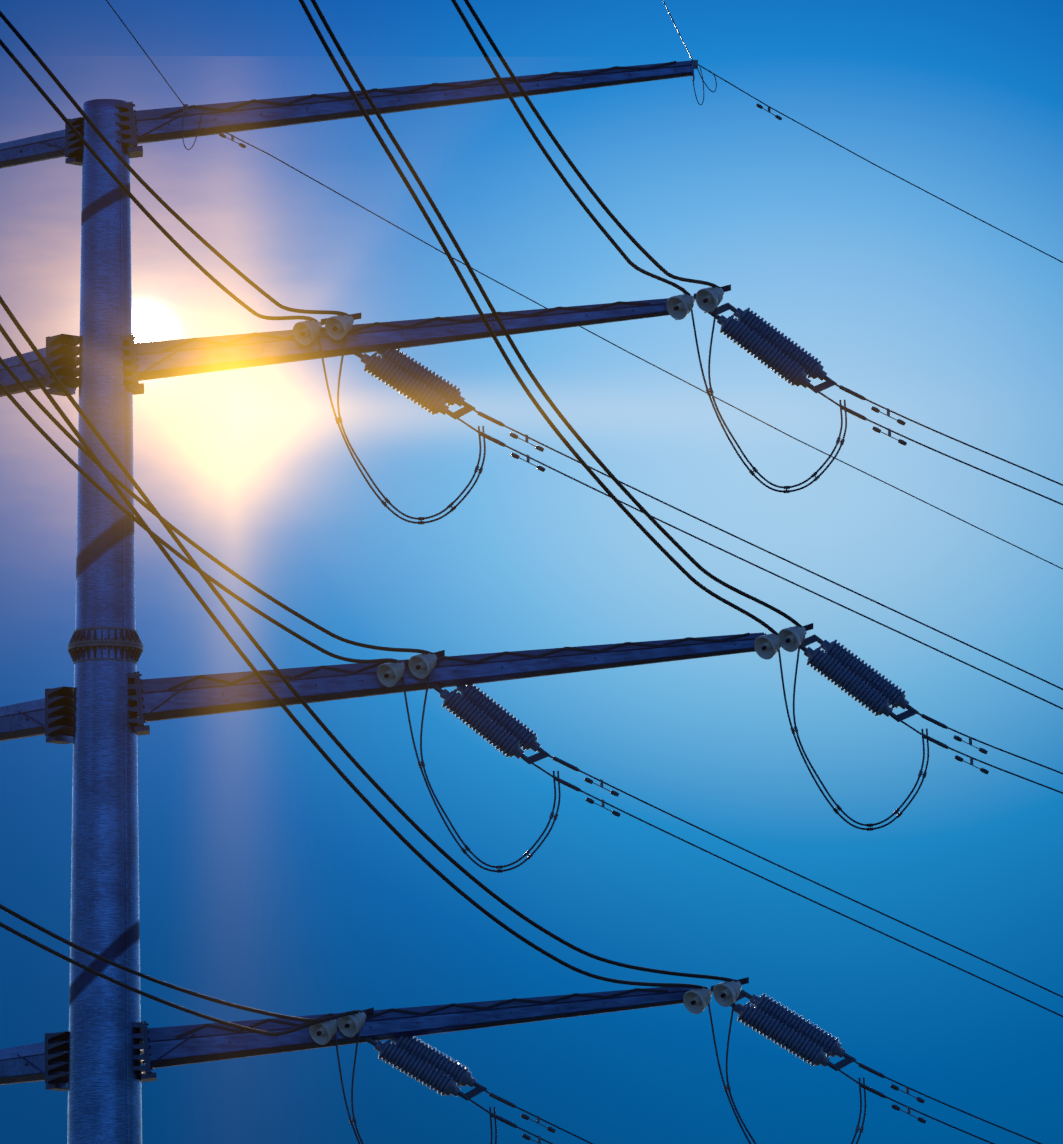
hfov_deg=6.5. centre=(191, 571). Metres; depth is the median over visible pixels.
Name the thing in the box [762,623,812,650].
bolts
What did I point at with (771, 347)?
porcelain strain insulators
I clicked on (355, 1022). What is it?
porcelain post insulators
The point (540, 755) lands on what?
strain insulator fittings
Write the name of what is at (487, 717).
porcelain strain insulators
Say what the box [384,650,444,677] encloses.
bolts
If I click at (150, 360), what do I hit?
cross arm
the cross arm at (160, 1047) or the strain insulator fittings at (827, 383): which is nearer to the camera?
the cross arm at (160, 1047)
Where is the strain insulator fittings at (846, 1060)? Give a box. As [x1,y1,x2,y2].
[731,990,855,1070]
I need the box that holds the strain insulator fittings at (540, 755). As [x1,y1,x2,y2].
[430,683,549,763]
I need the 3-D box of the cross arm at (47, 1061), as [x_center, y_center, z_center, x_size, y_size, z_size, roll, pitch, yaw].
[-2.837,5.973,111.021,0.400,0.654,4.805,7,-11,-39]
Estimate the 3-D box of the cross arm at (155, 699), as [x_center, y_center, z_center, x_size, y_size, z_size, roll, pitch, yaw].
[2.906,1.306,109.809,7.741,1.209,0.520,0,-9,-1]
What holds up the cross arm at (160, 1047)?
attached to the steel pole shaft
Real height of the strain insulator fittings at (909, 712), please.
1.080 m
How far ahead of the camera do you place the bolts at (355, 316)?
110.32 m
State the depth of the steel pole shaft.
109.43 m
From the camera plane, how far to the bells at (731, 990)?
109.05 m
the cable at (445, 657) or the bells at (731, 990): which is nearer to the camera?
the bells at (731, 990)
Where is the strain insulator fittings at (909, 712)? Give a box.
[800,634,918,721]
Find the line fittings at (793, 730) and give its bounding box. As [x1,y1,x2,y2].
[183,60,988,1143]
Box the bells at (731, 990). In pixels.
[683,981,741,1013]
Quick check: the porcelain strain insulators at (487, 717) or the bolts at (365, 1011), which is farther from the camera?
the porcelain strain insulators at (487, 717)
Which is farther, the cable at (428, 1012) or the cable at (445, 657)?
the cable at (445, 657)
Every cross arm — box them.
[0,117,82,168]
[0,334,79,396]
[0,686,73,743]
[0,1031,68,1090]
[114,60,694,157]
[120,298,676,394]
[127,632,765,735]
[133,987,694,1081]
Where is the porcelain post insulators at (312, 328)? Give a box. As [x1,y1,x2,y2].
[293,315,353,345]
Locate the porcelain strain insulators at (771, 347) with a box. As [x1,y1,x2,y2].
[717,307,826,387]
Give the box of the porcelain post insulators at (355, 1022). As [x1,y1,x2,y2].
[309,1012,366,1044]
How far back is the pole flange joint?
109.52 m
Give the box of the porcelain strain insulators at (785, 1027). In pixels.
[734,993,845,1066]
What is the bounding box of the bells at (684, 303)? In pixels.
[666,287,723,319]
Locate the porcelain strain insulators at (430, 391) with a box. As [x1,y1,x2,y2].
[360,348,464,414]
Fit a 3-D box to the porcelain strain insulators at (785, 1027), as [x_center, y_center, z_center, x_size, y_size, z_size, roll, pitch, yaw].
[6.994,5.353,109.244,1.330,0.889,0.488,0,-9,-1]
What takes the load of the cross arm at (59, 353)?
attached to the steel pole shaft
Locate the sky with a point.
(267, 883)
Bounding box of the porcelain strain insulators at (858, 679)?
[804,639,908,716]
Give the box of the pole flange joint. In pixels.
[68,627,142,664]
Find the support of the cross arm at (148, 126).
attached to the steel pole shaft
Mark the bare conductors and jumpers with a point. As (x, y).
(832, 456)
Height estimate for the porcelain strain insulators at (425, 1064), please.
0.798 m
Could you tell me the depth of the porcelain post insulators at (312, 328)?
110.12 m
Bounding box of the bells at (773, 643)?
[754,626,806,659]
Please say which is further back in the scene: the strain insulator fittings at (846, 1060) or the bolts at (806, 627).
the bolts at (806, 627)
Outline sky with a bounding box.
[0,0,1062,1143]
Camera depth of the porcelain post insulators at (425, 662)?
109.53 m
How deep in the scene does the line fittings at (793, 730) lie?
109.72 m
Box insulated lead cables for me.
[0,0,801,1035]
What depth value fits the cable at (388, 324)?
110.35 m
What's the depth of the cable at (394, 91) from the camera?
110.78 m
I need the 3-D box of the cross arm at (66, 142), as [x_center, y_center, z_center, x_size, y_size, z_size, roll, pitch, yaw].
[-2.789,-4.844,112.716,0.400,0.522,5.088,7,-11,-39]
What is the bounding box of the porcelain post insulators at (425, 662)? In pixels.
[377,653,437,686]
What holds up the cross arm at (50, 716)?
attached to the steel pole shaft
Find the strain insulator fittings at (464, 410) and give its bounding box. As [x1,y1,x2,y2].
[350,348,474,419]
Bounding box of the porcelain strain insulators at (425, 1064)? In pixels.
[374,1036,475,1096]
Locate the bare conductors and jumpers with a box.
[106,0,1062,1143]
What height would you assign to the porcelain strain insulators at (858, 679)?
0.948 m
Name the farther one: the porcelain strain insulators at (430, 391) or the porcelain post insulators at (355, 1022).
the porcelain strain insulators at (430, 391)
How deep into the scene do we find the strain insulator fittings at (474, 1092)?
109.01 m
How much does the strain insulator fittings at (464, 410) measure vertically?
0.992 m
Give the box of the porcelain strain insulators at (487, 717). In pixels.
[439,684,540,758]
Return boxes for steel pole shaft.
[67,99,141,1143]
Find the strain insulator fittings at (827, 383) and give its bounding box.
[707,303,836,392]
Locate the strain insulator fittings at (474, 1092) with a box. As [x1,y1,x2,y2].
[363,1037,486,1100]

